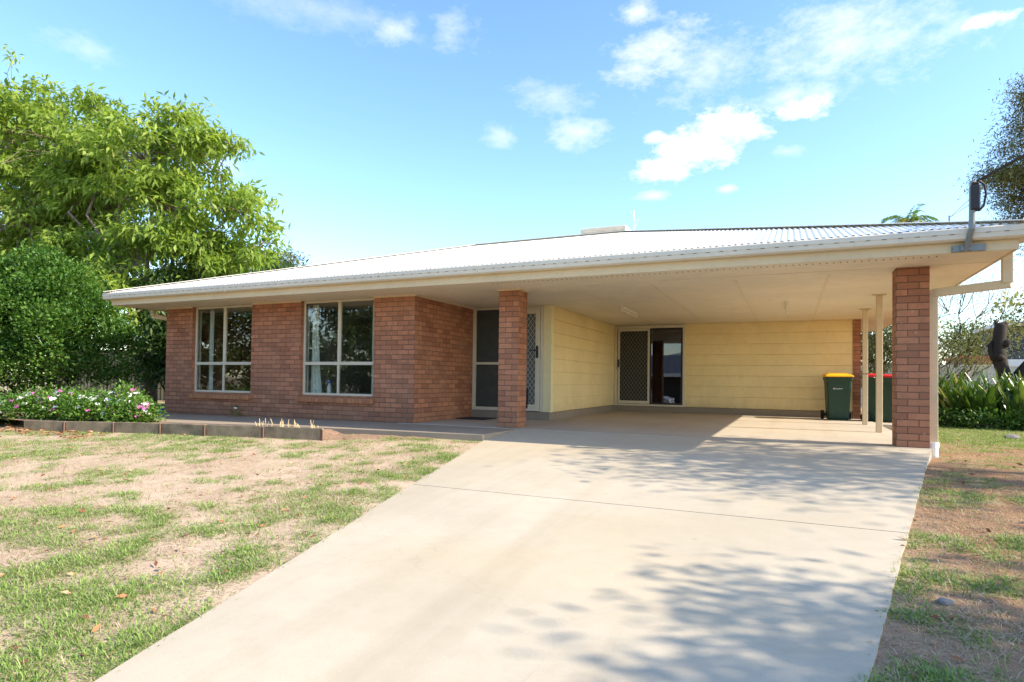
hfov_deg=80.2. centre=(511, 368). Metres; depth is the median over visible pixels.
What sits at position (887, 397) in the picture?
wheelie bin
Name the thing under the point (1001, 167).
overhead cable
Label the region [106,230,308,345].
background tree
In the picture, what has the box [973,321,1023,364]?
shed
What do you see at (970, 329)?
background tree
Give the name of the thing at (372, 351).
curtain
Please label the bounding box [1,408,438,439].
garden soil
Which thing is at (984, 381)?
strappy plant
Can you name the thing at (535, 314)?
front door
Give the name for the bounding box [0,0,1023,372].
sky
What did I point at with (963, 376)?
wire fence
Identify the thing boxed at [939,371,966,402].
strappy plant
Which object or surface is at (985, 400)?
strappy plant
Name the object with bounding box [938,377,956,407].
strappy plant
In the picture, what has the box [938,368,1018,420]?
strappy plant
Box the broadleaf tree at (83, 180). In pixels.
[0,44,292,404]
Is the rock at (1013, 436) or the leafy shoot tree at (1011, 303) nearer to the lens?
the rock at (1013, 436)
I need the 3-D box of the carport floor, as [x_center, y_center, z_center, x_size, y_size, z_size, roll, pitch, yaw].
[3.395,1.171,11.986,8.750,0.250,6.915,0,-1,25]
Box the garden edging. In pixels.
[24,420,323,440]
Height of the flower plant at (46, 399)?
0.945 m
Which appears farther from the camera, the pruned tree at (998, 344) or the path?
the pruned tree at (998, 344)
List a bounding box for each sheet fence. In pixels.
[56,350,164,400]
[861,365,1023,406]
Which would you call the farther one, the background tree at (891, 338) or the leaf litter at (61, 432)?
the background tree at (891, 338)
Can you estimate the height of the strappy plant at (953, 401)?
1.150 m
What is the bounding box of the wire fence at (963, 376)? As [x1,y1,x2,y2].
[861,369,993,396]
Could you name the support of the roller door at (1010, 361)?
in the shed at (1016, 357)
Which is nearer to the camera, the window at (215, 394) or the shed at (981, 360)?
the window at (215, 394)
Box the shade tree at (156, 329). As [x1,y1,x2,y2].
[111,260,219,391]
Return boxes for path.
[152,413,514,440]
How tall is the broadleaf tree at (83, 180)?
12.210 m
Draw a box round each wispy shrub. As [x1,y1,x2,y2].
[861,324,891,387]
[938,255,1023,400]
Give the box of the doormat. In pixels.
[456,417,495,419]
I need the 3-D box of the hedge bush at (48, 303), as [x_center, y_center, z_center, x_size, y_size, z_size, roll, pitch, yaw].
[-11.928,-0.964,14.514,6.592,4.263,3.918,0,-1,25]
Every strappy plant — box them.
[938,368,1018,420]
[938,375,990,426]
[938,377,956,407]
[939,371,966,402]
[941,373,1017,427]
[965,368,1023,399]
[976,368,1023,394]
[979,377,1023,427]
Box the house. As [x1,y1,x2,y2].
[102,178,1023,456]
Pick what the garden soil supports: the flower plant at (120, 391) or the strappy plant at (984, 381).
the flower plant at (120, 391)
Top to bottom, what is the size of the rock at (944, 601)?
0.039 m
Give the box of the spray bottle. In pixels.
[327,380,331,392]
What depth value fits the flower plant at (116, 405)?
10.54 m
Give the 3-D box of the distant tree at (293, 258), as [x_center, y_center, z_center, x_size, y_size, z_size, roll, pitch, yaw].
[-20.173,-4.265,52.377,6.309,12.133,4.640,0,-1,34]
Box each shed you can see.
[945,356,992,364]
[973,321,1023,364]
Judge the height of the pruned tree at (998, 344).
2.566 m
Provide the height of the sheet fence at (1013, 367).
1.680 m
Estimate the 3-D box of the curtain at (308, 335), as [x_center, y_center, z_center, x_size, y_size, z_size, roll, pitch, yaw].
[-4.079,-0.385,12.038,0.150,1.730,0.050,0,-1,25]
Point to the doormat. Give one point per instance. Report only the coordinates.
(479, 418)
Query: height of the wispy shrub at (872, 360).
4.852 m
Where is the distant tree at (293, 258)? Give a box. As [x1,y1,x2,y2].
[264,248,317,268]
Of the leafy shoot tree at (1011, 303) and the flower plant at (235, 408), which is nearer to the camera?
the flower plant at (235, 408)
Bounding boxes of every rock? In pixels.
[936,597,954,605]
[1004,434,1019,438]
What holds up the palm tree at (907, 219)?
on the ground at (892, 628)
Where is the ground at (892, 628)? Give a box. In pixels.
[0,376,1023,681]
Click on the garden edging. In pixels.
(299, 433)
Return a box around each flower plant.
[0,384,60,425]
[0,398,11,424]
[18,376,94,420]
[43,384,111,421]
[88,390,155,421]
[92,379,156,419]
[109,391,170,422]
[227,405,241,416]
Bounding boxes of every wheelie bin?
[820,373,853,419]
[860,373,891,422]
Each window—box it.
[187,304,251,399]
[296,298,373,403]
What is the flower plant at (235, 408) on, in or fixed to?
on the ground at (892, 628)
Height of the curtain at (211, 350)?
1.730 m
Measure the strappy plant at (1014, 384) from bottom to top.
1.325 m
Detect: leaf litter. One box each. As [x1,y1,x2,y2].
[0,423,106,438]
[0,427,1023,676]
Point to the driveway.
(519, 555)
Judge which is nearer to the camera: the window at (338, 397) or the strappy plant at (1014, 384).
the window at (338, 397)
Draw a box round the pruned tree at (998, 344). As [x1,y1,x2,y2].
[986,320,1023,390]
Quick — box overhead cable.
[976,154,1023,180]
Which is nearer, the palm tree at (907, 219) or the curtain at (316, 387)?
the curtain at (316, 387)
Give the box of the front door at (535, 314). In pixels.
[526,305,543,411]
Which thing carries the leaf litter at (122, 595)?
on the ground at (892, 628)
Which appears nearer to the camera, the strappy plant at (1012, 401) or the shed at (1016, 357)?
the strappy plant at (1012, 401)
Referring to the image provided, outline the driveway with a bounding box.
[94,429,931,681]
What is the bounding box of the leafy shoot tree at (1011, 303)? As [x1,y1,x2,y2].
[991,290,1023,348]
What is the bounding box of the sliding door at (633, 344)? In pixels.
[614,324,685,406]
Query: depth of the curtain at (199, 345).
13.29 m
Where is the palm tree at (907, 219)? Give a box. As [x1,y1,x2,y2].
[881,204,938,222]
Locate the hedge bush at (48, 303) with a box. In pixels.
[0,238,154,405]
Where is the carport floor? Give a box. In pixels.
[402,411,932,457]
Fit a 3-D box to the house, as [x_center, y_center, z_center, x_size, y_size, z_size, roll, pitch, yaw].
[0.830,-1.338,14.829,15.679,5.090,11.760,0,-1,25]
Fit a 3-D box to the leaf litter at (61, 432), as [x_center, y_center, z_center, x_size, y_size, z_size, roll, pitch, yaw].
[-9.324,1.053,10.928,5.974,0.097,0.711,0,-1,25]
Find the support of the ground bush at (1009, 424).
on the ground at (892, 628)
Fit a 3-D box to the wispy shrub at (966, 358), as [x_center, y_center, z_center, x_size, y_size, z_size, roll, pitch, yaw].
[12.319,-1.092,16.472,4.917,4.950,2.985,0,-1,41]
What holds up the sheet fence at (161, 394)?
on the ground at (892, 628)
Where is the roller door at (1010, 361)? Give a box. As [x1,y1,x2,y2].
[1008,359,1023,364]
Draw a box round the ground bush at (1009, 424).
[938,402,1023,430]
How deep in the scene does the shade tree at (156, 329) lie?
16.25 m
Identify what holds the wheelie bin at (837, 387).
on the carport floor
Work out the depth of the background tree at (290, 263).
31.98 m
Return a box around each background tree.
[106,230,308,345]
[168,245,305,271]
[861,314,968,363]
[938,305,1023,364]
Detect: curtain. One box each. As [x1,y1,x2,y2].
[197,311,201,389]
[209,310,214,389]
[306,305,309,392]
[311,305,321,392]
[371,302,373,393]
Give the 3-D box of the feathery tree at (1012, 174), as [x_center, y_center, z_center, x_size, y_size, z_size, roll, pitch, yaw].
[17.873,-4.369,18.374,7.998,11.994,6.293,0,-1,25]
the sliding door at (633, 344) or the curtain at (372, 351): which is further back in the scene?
the sliding door at (633, 344)
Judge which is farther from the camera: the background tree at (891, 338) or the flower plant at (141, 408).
the background tree at (891, 338)
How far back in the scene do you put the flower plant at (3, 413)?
11.33 m
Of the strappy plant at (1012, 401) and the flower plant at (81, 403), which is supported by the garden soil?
the flower plant at (81, 403)
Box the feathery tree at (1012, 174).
[953,68,1023,269]
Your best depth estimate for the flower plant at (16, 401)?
11.19 m
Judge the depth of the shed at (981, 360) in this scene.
27.65 m
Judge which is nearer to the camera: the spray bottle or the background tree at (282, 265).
the spray bottle

